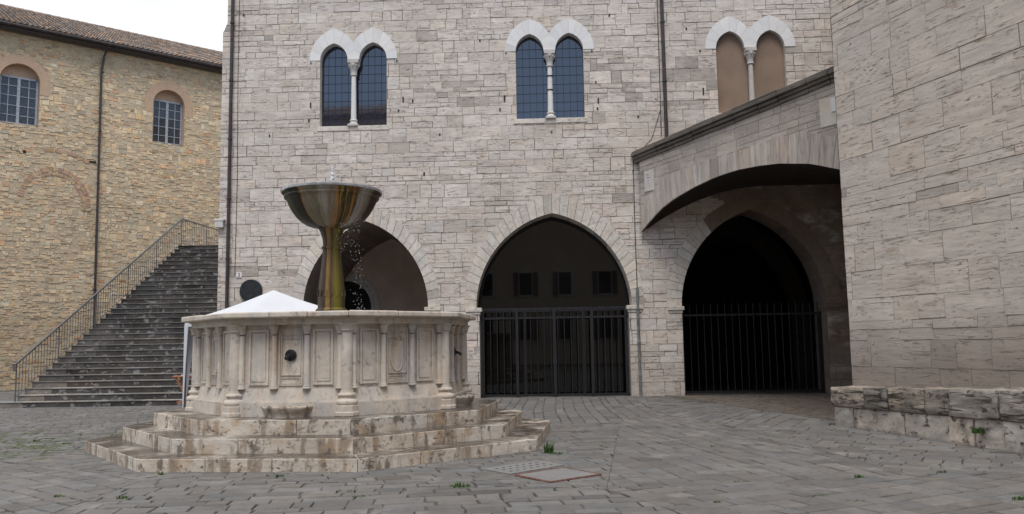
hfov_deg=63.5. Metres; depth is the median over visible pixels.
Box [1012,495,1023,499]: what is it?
grass tuft
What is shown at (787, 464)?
paving
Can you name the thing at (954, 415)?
stone bench
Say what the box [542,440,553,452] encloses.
grass tuft
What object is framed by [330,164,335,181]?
water jet
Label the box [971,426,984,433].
plant
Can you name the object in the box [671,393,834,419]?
brick paving
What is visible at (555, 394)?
iron gate
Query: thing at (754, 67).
twin window
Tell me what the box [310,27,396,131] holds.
twin window
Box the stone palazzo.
[214,0,851,397]
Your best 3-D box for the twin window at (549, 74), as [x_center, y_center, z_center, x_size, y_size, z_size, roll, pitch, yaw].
[1.190,-5.857,26.090,2.800,3.392,0.403,-1,-6,2]
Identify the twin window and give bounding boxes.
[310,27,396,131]
[505,18,593,123]
[705,15,795,114]
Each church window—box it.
[0,55,49,126]
[145,82,192,145]
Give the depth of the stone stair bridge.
22.49 m
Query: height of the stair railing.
6.835 m
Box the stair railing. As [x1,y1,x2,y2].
[12,218,218,401]
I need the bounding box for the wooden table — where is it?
[172,376,191,402]
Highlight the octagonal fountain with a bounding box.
[85,182,549,472]
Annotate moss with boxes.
[0,427,122,459]
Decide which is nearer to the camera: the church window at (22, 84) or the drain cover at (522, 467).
the drain cover at (522, 467)
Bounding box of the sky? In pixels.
[0,0,227,51]
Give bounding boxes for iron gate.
[480,306,630,397]
[682,302,824,394]
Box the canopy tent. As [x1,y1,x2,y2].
[182,290,317,407]
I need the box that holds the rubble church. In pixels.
[0,4,222,390]
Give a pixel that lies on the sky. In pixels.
(201, 23)
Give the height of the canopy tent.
3.060 m
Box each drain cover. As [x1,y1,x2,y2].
[482,460,564,474]
[515,467,601,482]
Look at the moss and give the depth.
14.13 m
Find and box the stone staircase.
[0,245,218,407]
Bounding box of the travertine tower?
[829,0,1023,387]
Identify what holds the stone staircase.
on the paving at (787, 464)
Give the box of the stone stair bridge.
[631,66,840,231]
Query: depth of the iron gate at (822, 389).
25.40 m
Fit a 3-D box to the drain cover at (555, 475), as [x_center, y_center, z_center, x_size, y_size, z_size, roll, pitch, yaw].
[0.554,2.660,10.034,0.876,0.056,0.741,4,-8,-38]
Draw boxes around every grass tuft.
[449,481,470,487]
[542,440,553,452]
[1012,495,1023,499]
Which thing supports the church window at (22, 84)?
in the rubble church
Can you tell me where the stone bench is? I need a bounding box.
[830,386,1023,453]
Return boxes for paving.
[0,391,1023,513]
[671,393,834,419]
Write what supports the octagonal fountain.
on the paving at (787, 464)
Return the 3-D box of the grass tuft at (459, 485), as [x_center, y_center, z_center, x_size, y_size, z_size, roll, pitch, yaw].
[-0.579,2.574,9.336,0.258,0.077,0.171,-1,-6,0]
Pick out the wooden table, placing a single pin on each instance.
(178, 382)
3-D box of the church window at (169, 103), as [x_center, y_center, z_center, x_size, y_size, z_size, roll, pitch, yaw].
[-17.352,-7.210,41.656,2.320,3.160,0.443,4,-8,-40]
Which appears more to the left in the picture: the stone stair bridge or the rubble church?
the rubble church

